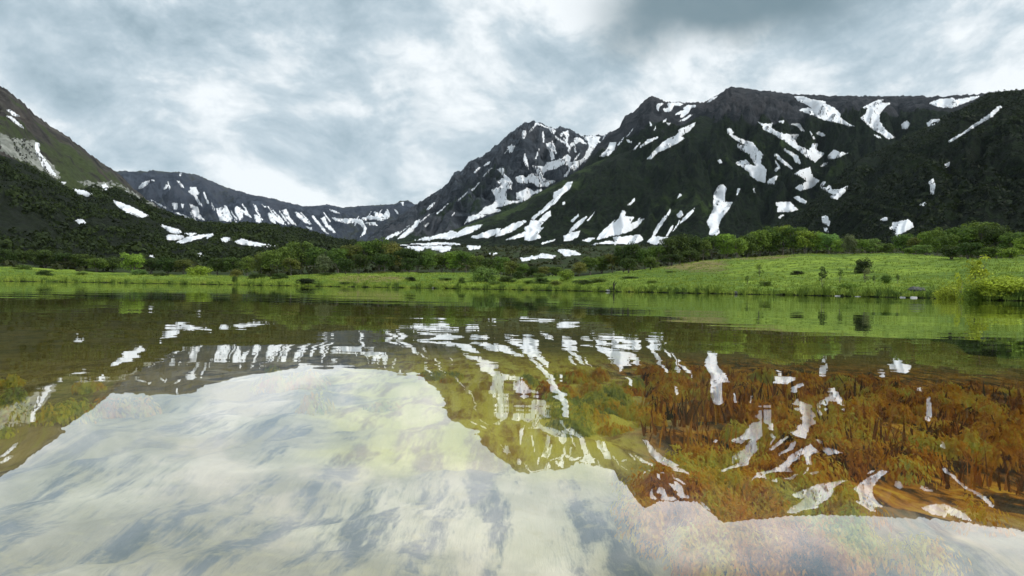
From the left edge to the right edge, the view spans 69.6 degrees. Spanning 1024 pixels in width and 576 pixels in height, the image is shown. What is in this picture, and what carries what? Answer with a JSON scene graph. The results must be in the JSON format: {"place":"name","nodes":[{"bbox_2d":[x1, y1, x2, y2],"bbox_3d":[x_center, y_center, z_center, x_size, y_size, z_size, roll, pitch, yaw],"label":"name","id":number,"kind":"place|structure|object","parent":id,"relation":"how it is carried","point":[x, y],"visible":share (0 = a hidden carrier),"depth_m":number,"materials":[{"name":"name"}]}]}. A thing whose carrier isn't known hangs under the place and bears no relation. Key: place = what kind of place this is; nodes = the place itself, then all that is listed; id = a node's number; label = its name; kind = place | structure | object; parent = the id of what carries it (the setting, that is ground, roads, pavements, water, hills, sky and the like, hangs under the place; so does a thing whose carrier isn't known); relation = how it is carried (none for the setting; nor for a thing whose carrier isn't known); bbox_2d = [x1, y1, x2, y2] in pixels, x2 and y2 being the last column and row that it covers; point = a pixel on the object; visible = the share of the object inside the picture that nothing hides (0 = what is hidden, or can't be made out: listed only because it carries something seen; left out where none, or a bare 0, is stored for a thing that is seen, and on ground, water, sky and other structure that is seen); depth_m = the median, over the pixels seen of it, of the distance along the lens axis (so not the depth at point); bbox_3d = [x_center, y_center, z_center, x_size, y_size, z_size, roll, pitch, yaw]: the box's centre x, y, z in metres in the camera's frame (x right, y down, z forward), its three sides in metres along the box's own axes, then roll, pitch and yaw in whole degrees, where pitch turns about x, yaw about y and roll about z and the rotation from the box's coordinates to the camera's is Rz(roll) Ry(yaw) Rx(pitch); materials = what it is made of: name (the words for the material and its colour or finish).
{"place":"outdoors","nodes":[
{"label":"outdoors","id":0,"kind":"place"},
{"bbox_2d":[0,86,400,268],"bbox_3d":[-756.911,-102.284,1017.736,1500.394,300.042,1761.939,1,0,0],"label":"mountain","id":1,"kind":"structure","parent":0,"point":[28,136],"depth_m":583.94,"materials":[{"name":"green plant"}]},
{"bbox_2d":[0,154,399,267],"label":"hillside scrub","id":2,"kind":"object","parent":1,"relation":"on","point":[265,229],"visible":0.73,"depth_m":377.21,"materials":[{"name":"green plant"}]},
{"bbox_2d":[115,170,414,241],"bbox_3d":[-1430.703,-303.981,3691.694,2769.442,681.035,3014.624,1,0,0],"label":"mountain","id":3,"kind":"structure","parent":0,"point":[196,197],"depth_m":3694.16,"materials":[{"name":"grey stone"}]},
{"bbox_2d":[366,120,610,242],"bbox_3d":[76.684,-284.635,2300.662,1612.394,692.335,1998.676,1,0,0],"label":"mountain","id":4,"kind":"structure","parent":0,"point":[523,162],"depth_m":2011.20,"materials":[{"name":"grey stone"}]},
{"bbox_2d":[0,281,1023,553],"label":"lake water","id":5,"kind":"structure","parent":0,"point":[894,415],"depth_m":1.92,"materials":[{"name":"clear liquid"}]},
{"bbox_2d":[0,499,1023,575],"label":"lake bed","id":6,"kind":"object","parent":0,"point":[407,537],"visible":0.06,"depth_m":2.11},
{"bbox_2d":[607,504,973,575],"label":"algae","id":7,"kind":"object","parent":6,"relation":"on","point":[709,541],"visible":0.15,"depth_m":1.98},
{"bbox_2d":[0,242,1023,300],"bbox_3d":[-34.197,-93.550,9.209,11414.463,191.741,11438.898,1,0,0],"label":"ground","id":8,"kind":"structure","parent":0,"point":[570,254],"depth_m":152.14,"materials":[{"name":"green plant"}]},
{"bbox_2d":[0,247,17,264],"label":"birch tree","id":9,"kind":"object","parent":8,"relation":"on","point":[10,256],"visible":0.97,"depth_m":190.66,"materials":[{"name":"green plant"}]},
{"bbox_2d":[11,250,36,264],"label":"birch tree","id":10,"kind":"object","parent":8,"relation":"on","point":[22,255],"visible":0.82,"depth_m":195.83,"materials":[{"name":"green plant"}]},
{"bbox_2d":[31,249,59,268],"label":"birch tree","id":11,"kind":"object","parent":8,"relation":"on","point":[42,254],"visible":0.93,"depth_m":201.81,"materials":[{"name":"green plant"}]},
{"bbox_2d":[53,252,78,264],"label":"birch tree","id":12,"kind":"object","parent":8,"relation":"on","point":[62,256],"visible":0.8,"depth_m":200.32,"materials":[{"name":"green plant"}]},
{"bbox_2d":[69,254,95,268],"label":"birch tree","id":13,"kind":"object","parent":8,"relation":"on","point":[82,258],"visible":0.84,"depth_m":199.38,"materials":[{"name":"green plant"}]},
{"bbox_2d":[85,258,110,271],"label":"birch tree","id":14,"kind":"object","parent":8,"relation":"on","point":[95,263],"visible":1,"depth_m":196.21,"materials":[{"name":"green plant"}]},
{"bbox_2d":[104,256,124,271],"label":"birch tree","id":15,"kind":"object","parent":8,"relation":"on","point":[113,261],"visible":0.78,"depth_m":199.55,"materials":[{"name":"green plant"}]},
{"bbox_2d":[117,253,145,270],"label":"birch tree","id":16,"kind":"object","parent":8,"relation":"on","point":[135,260],"visible":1,"depth_m":187.66,"materials":[{"name":"green plant"}]},
{"bbox_2d":[141,258,161,273],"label":"birch tree","id":17,"kind":"object","parent":8,"relation":"on","point":[150,263],"visible":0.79,"depth_m":201.96,"materials":[{"name":"green plant"}]},
{"bbox_2d":[154,256,177,273],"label":"birch tree","id":18,"kind":"object","parent":8,"relation":"on","point":[167,264],"visible":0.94,"depth_m":200.04,"materials":[{"name":"green plant"}]},
{"bbox_2d":[173,259,193,273],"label":"birch tree","id":19,"kind":"object","parent":8,"relation":"on","point":[180,263],"visible":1,"depth_m":199.97,"materials":[{"name":"green plant"}]},
{"bbox_2d":[186,265,213,275],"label":"shrub","id":20,"kind":"object","parent":8,"relation":"on","point":[199,270],"visible":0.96,"depth_m":180.63,"materials":[{"name":"green plant"}]},
{"bbox_2d":[206,257,226,274],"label":"birch tree","id":21,"kind":"object","parent":8,"relation":"on","point":[217,265],"visible":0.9,"depth_m":199.65,"materials":[{"name":"green plant"}]},
{"bbox_2d":[222,256,241,274],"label":"birch tree","id":22,"kind":"object","parent":8,"relation":"on","point":[231,262],"visible":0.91,"depth_m":199.10,"materials":[{"name":"green plant"}]},
{"bbox_2d":[235,255,256,275],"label":"birch tree","id":23,"kind":"object","parent":8,"relation":"on","point":[244,263],"visible":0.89,"depth_m":198.65,"materials":[{"name":"green plant"}]},
{"bbox_2d":[249,251,269,273],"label":"birch tree","id":24,"kind":"object","parent":8,"relation":"on","point":[257,263],"visible":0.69,"depth_m":193.30,"materials":[{"name":"green plant"}]},
{"bbox_2d":[258,250,284,272],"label":"birch tree","id":25,"kind":"object","parent":8,"relation":"on","point":[273,259],"visible":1,"depth_m":190.99,"materials":[{"name":"green plant"}]},
{"bbox_2d":[276,245,296,274],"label":"birch tree","id":26,"kind":"object","parent":8,"relation":"on","point":[284,251],"visible":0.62,"depth_m":198.04,"materials":[{"name":"green plant"}]},
{"bbox_2d":[282,258,300,275],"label":"birch tree","id":27,"kind":"object","parent":8,"relation":"on","point":[290,262],"visible":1,"depth_m":185.38,"materials":[{"name":"green plant"}]},
{"bbox_2d":[285,241,314,273],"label":"birch tree","id":28,"kind":"object","parent":8,"relation":"on","point":[300,254],"visible":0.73,"depth_m":202.28,"materials":[{"name":"green plant"}]},
{"bbox_2d":[304,247,327,267],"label":"birch tree","id":29,"kind":"object","parent":8,"relation":"on","point":[314,252],"visible":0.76,"depth_m":197.62,"materials":[{"name":"green plant"}]},
{"bbox_2d":[315,254,334,272],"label":"birch tree","id":30,"kind":"object","parent":8,"relation":"on","point":[324,260],"visible":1,"depth_m":179.45,"materials":[{"name":"green plant"}]},
{"bbox_2d":[326,248,348,272],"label":"birch tree","id":31,"kind":"object","parent":8,"relation":"on","point":[336,255],"visible":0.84,"depth_m":193.33,"materials":[{"name":"green plant"}]},
{"bbox_2d":[337,258,354,273],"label":"birch tree","id":32,"kind":"object","parent":8,"relation":"on","point":[344,264],"visible":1,"depth_m":178.81,"materials":[{"name":"green plant"}]},
{"bbox_2d":[340,244,362,269],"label":"birch tree","id":33,"kind":"object","parent":8,"relation":"on","point":[352,252],"visible":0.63,"depth_m":197.95,"materials":[{"name":"green plant"}]},
{"bbox_2d":[349,254,370,273],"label":"birch tree","id":34,"kind":"object","parent":8,"relation":"on","point":[359,261],"visible":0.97,"depth_m":183.51,"materials":[{"name":"green plant"}]},
{"bbox_2d":[355,240,377,269],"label":"birch tree","id":35,"kind":"object","parent":8,"relation":"on","point":[365,245],"visible":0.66,"depth_m":201.03,"materials":[{"name":"green plant"}]},
{"bbox_2d":[365,237,389,270],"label":"birch tree","id":36,"kind":"object","parent":8,"relation":"on","point":[378,242],"visible":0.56,"depth_m":201.76,"materials":[{"name":"green plant"}]},
{"bbox_2d":[372,253,395,271],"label":"birch tree","id":37,"kind":"object","parent":8,"relation":"on","point":[384,260],"visible":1,"depth_m":182.78,"materials":[{"name":"green plant"}]},
{"bbox_2d":[381,241,402,266],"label":"birch tree","id":38,"kind":"object","parent":8,"relation":"on","point":[391,248],"visible":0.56,"depth_m":198.19,"materials":[{"name":"green plant"}]},
{"bbox_2d":[393,247,414,271],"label":"birch tree","id":39,"kind":"object","parent":8,"relation":"on","point":[405,253],"visible":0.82,"depth_m":192.61,"materials":[{"name":"green plant"}]},
{"bbox_2d":[401,258,418,272],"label":"birch tree","id":40,"kind":"object","parent":8,"relation":"on","point":[410,263],"visible":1,"depth_m":179.59,"materials":[{"name":"green plant"}]},
{"bbox_2d":[410,250,426,271],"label":"birch tree","id":41,"kind":"object","parent":8,"relation":"on","point":[416,254],"visible":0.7,"depth_m":191.40,"materials":[{"name":"green plant"}]},
{"bbox_2d":[419,249,436,271],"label":"birch tree","id":42,"kind":"object","parent":8,"relation":"on","point":[429,259],"visible":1,"depth_m":189.96,"materials":[{"name":"green plant"}]},
{"bbox_2d":[431,253,448,271],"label":"birch tree","id":43,"kind":"object","parent":8,"relation":"on","point":[440,262],"visible":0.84,"depth_m":192.06,"materials":[{"name":"green plant"}]},
{"bbox_2d":[440,250,462,272],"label":"birch tree","id":44,"kind":"object","parent":8,"relation":"on","point":[452,260],"visible":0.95,"depth_m":190.65,"materials":[{"name":"green plant"}]},
{"bbox_2d":[456,250,475,272],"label":"birch tree","id":45,"kind":"object","parent":8,"relation":"on","point":[464,256],"visible":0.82,"depth_m":189.24,"materials":[{"name":"green plant"}]},
{"bbox_2d":[467,255,484,269],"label":"birch tree","id":46,"kind":"object","parent":8,"relation":"on","point":[474,261],"visible":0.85,"depth_m":184.93,"materials":[{"name":"green plant"}]},
{"bbox_2d":[469,265,500,281],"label":"shrub","id":47,"kind":"object","parent":8,"relation":"on","point":[481,270],"visible":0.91,"depth_m":145.04,"materials":[{"name":"green plant"}]},
{"bbox_2d":[480,258,495,275],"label":"birch tree","id":48,"kind":"object","parent":8,"relation":"on","point":[487,261],"visible":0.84,"depth_m":181.06,"materials":[{"name":"green plant"}]},
{"bbox_2d":[493,256,510,276],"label":"birch tree","id":49,"kind":"object","parent":8,"relation":"on","point":[499,266],"visible":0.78,"depth_m":184.35,"materials":[{"name":"green plant"}]},
{"bbox_2d":[0,243,1011,276],"bbox_3d":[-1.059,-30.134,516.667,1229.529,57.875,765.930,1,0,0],"label":"valley scrub","id":50,"kind":"object","parent":8,"relation":"on","point":[396,268],"visible":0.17,"depth_m":246.89,"materials":[{"name":"green plant"}]},
{"bbox_2d":[502,260,519,278],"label":"birch tree","id":51,"kind":"object","parent":8,"relation":"on","point":[511,266],"visible":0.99,"depth_m":177.58,"materials":[{"name":"green plant"}]},
{"bbox_2d":[557,269,574,281],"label":"shrub","id":52,"kind":"object","parent":8,"relation":"on","point":[566,275],"visible":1,"depth_m":149.18,"materials":[{"name":"green plant"}]},
{"bbox_2d":[571,262,587,275],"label":"birch tree","id":53,"kind":"object","parent":8,"relation":"on","point":[578,267],"visible":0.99,"depth_m":188.48,"materials":[{"name":"green plant"}]},
{"bbox_2d":[580,256,599,274],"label":"birch tree","id":54,"kind":"object","parent":8,"relation":"on","point":[589,262],"visible":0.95,"depth_m":193.23,"materials":[{"name":"green plant"}]},
{"bbox_2d":[595,255,610,273],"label":"birch tree","id":55,"kind":"object","parent":8,"relation":"on","point":[601,265],"visible":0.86,"depth_m":197.71,"materials":[{"name":"green plant"}]},
{"bbox_2d":[612,245,630,271],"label":"birch tree","id":56,"kind":"object","parent":8,"relation":"on","point":[617,254],"visible":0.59,"depth_m":193.28,"materials":[{"name":"green plant"}]},
{"bbox_2d":[618,258,637,272],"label":"birch tree","id":57,"kind":"object","parent":8,"relation":"on","point":[625,263],"visible":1,"depth_m":173.12,"materials":[{"name":"green plant"}]},
{"bbox_2d":[622,241,644,270],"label":"birch tree","id":58,"kind":"object","parent":8,"relation":"on","point":[633,247],"visible":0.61,"depth_m":190.48,"materials":[{"name":"green plant"}]},
{"bbox_2d":[635,247,655,268],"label":"birch tree","id":59,"kind":"object","parent":8,"relation":"on","point":[645,253],"visible":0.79,"depth_m":188.12,"materials":[{"name":"green plant"}]},
{"bbox_2d":[641,256,659,269],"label":"birch tree","id":60,"kind":"object","parent":8,"relation":"on","point":[649,262],"visible":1,"depth_m":176.42,"materials":[{"name":"green plant"}]},
{"bbox_2d":[648,245,666,266],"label":"birch tree","id":61,"kind":"object","parent":8,"relation":"on","point":[660,249],"visible":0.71,"depth_m":193.46,"materials":[{"name":"green plant"}]},
{"bbox_2d":[659,237,679,265],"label":"birch tree","id":62,"kind":"object","parent":8,"relation":"on","point":[671,248],"visible":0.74,"depth_m":194.39,"materials":[{"name":"green plant"}]},
{"bbox_2d":[660,254,684,265],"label":"birch tree","id":63,"kind":"object","parent":8,"relation":"on","point":[675,257],"visible":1,"depth_m":182.98,"materials":[{"name":"green plant"}]},
{"bbox_2d":[667,233,695,263],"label":"birch tree","id":64,"kind":"object","parent":8,"relation":"on","point":[682,244],"visible":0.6,"depth_m":197.56,"materials":[{"name":"green plant"}]},
{"bbox_2d":[681,250,700,261],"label":"birch tree","id":65,"kind":"object","parent":8,"relation":"on","point":[688,254],"visible":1,"depth_m":189.93,"materials":[{"name":"green plant"}]},
{"bbox_2d":[684,234,703,262],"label":"birch tree","id":66,"kind":"object","parent":8,"relation":"on","point":[693,240],"visible":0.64,"depth_m":198.90,"materials":[{"name":"green plant"}]},
{"bbox_2d":[696,239,711,260],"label":"birch tree","id":67,"kind":"object","parent":8,"relation":"on","point":[706,244],"visible":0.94,"depth_m":198.36,"materials":[{"name":"green plant"}]},
{"bbox_2d":[702,235,723,259],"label":"birch tree","id":68,"kind":"object","parent":8,"relation":"on","point":[712,240],"visible":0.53,"depth_m":203.86,"materials":[{"name":"green plant"}]},
{"bbox_2d":[714,233,735,258],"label":"birch tree","id":69,"kind":"object","parent":8,"relation":"on","point":[724,244],"visible":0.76,"depth_m":200.95,"materials":[{"name":"green plant"}]},
{"bbox_2d":[727,237,748,257],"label":"birch tree","id":70,"kind":"object","parent":8,"relation":"on","point":[738,244],"visible":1,"depth_m":196.46,"materials":[{"name":"green plant"}]},
{"bbox_2d":[738,233,762,256],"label":"birch tree","id":71,"kind":"object","parent":8,"relation":"on","point":[752,246],"visible":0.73,"depth_m":202.37,"materials":[{"name":"green plant"}]},
{"bbox_2d":[746,229,774,256],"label":"birch tree","id":72,"kind":"object","parent":8,"relation":"on","point":[764,242],"visible":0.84,"depth_m":203.12,"materials":[{"name":"green plant"}]},
{"bbox_2d":[760,226,783,255],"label":"birch tree","id":73,"kind":"object","parent":8,"relation":"on","point":[773,242],"visible":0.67,"depth_m":204.30,"materials":[{"name":"green plant"}]},
{"bbox_2d":[772,225,795,254],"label":"birch tree","id":74,"kind":"object","parent":8,"relation":"on","point":[780,229],"visible":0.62,"depth_m":204.76,"materials":[{"name":"green plant"}]},
{"bbox_2d":[781,226,807,254],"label":"birch tree","id":75,"kind":"object","parent":8,"relation":"on","point":[792,242],"visible":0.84,"depth_m":201.21,"materials":[{"name":"green plant"}]},
{"bbox_2d":[793,229,816,253],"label":"birch tree","id":76,"kind":"object","parent":8,"relation":"on","point":[805,236],"visible":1,"depth_m":197.91,"materials":[{"name":"green plant"}]},
{"bbox_2d":[808,231,827,253],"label":"birch tree","id":77,"kind":"object","parent":8,"relation":"on","point":[815,240],"visible":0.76,"depth_m":198.78,"materials":[{"name":"green plant"}]},
{"bbox_2d":[815,232,839,253],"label":"birch tree","id":78,"kind":"object","parent":8,"relation":"on","point":[828,239],"visible":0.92,"depth_m":196.06,"materials":[{"name":"green plant"}]},
{"bbox_2d":[830,238,843,252],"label":"birch tree","id":79,"kind":"object","parent":8,"relation":"on","point":[837,243],"visible":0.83,"depth_m":191.59,"materials":[{"name":"green plant"}]},
{"bbox_2d":[840,234,857,253],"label":"birch tree","id":80,"kind":"object","parent":8,"relation":"on","point":[849,241],"visible":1,"depth_m":186.98,"materials":[{"name":"green plant"}]},
{"bbox_2d":[854,257,872,272],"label":"shrub","id":81,"kind":"object","parent":8,"relation":"on","point":[862,267],"visible":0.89,"depth_m":122.28,"materials":[{"name":"green plant"}]},
{"bbox_2d":[863,238,883,253],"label":"birch tree","id":82,"kind":"object","parent":8,"relation":"on","point":[874,245],"visible":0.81,"depth_m":189.61,"materials":[{"name":"green plant"}]},
{"bbox_2d":[891,233,915,252],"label":"birch tree","id":83,"kind":"object","parent":8,"relation":"on","point":[900,242],"visible":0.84,"depth_m":195.35,"materials":[{"name":"green plant"}]},
{"bbox_2d":[912,245,932,253],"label":"birch tree","id":84,"kind":"object","parent":8,"relation":"on","point":[922,249],"visible":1,"depth_m":172.37,"materials":[{"name":"green plant"}]},
{"bbox_2d":[917,231,935,254],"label":"birch tree","id":85,"kind":"object","parent":8,"relation":"on","point":[922,236],"visible":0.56,"depth_m":184.36,"materials":[{"name":"green plant"}]},
{"bbox_2d":[924,227,945,255],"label":"birch tree","id":86,"kind":"object","parent":8,"relation":"on","point":[936,233],"visible":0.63,"depth_m":179.56,"materials":[{"name":"green plant"}]},
{"bbox_2d":[930,281,963,298],"bbox_3d":[36.368,0.592,60.936,3.103,2.463,3.451,1,0,22],"label":"shrub","id":87,"kind":"object","parent":8,"relation":"on","point":[947,292],"visible":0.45,"depth_m":60.70,"materials":[{"name":"green plant"}]},
{"bbox_2d":[934,234,961,247],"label":"tree","id":88,"kind":"object","parent":8,"relation":"on","point":[948,240],"visible":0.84,"depth_m":159.03,"materials":[{"name":"green plant"}]},
{"bbox_2d":[939,245,960,259],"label":"birch tree","id":89,"kind":"object","parent":8,"relation":"on","point":[946,250],"visible":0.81,"depth_m":145.68,"materials":[{"name":"green plant"}]},
{"bbox_2d":[943,226,977,257],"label":"birch tree","id":90,"kind":"object","parent":8,"relation":"on","point":[964,235],"visible":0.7,"depth_m":162.40,"materials":[{"name":"green plant"}]},
{"bbox_2d":[951,242,985,258],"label":"birch tree","id":91,"kind":"object","parent":8,"relation":"on","point":[964,248],"visible":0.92,"depth_m":140.61,"materials":[{"name":"green plant"}]},
{"bbox_2d":[958,283,988,299],"bbox_3d":[33.708,0.503,53.265,2.768,2.201,2.228,1,0,-23],"label":"shrub","id":92,"kind":"object","parent":8,"relation":"on","point":[973,295],"visible":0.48,"depth_m":52.96,"materials":[{"name":"green plant"}]},
{"bbox_2d":[962,254,992,283],"bbox_3d":[35.299,-0.818,55.954,1.662,3.504,1.950,1,0,1],"label":"shrub","id":93,"kind":"object","parent":8,"relation":"on","point":[975,270],"visible":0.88,"depth_m":55.75,"materials":[{"name":"green plant"}]},
{"bbox_2d":[960,220,1005,258],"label":"birch tree","id":94,"kind":"object","parent":8,"relation":"on","point":[976,225],"visible":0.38,"depth_m":164.14,"materials":[{"name":"green plant"}]},
{"bbox_2d":[971,247,1003,258],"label":"birch tree","id":95,"kind":"object","parent":8,"relation":"on","point":[990,251],"visible":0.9,"depth_m":137.29,"materials":[{"name":"green plant"}]},
{"bbox_2d":[962,274,1023,296],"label":"shrub","id":96,"kind":"object","parent":8,"relation":"on","point":[1005,283],"visible":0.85,"depth_m":50.65,"materials":[{"name":"green plant"}]},
{"bbox_2d":[980,225,1012,258],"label":"birch tree","id":97,"kind":"object","parent":8,"relation":"on","point":[991,236],"visible":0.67,"depth_m":158.31,"materials":[{"name":"green plant"}]},
{"bbox_2d":[995,247,1023,258],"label":"shrub","id":98,"kind":"object","parent":8,"relation":"on","point":[1010,252],"visible":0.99,"depth_m":130.40,"materials":[{"name":"green plant"}]},
{"bbox_2d":[997,231,1023,257],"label":"birch tree","id":99,"kind":"object","parent":8,"relation":"on","point":[1010,236],"visible":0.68,"depth_m":153.57,"materials":[{"name":"green plant"}]},
{"bbox_2d":[1011,237,1023,255],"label":"birch tree","id":100,"kind":"object","parent":8,"relation":"on","point":[1020,245],"visible":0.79,"depth_m":144.00,"materials":[{"name":"green plant"}]},
{"bbox_2d":[0,0,1023,207],"label":"sky","id":101,"kind":"structure","parent":0,"point":[339,103],"materials":[{"name":"grey"}]},
{"bbox_2d":[395,86,1023,250],"bbox_3d":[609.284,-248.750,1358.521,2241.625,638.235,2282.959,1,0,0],"label":"mountain","id":102,"kind":"structure","parent":0,"point":[737,161],"depth_m":1217.13,"materials":[{"name":"black stone"}]},
{"bbox_2d":[767,89,1023,250],"bbox_3d":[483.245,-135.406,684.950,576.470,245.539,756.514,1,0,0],"label":"hillside scrub","id":103,"kind":"object","parent":102,"relation":"on","point":[811,206],"visible":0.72,"depth_m":603.88,"materials":[{"name":"green plant"}]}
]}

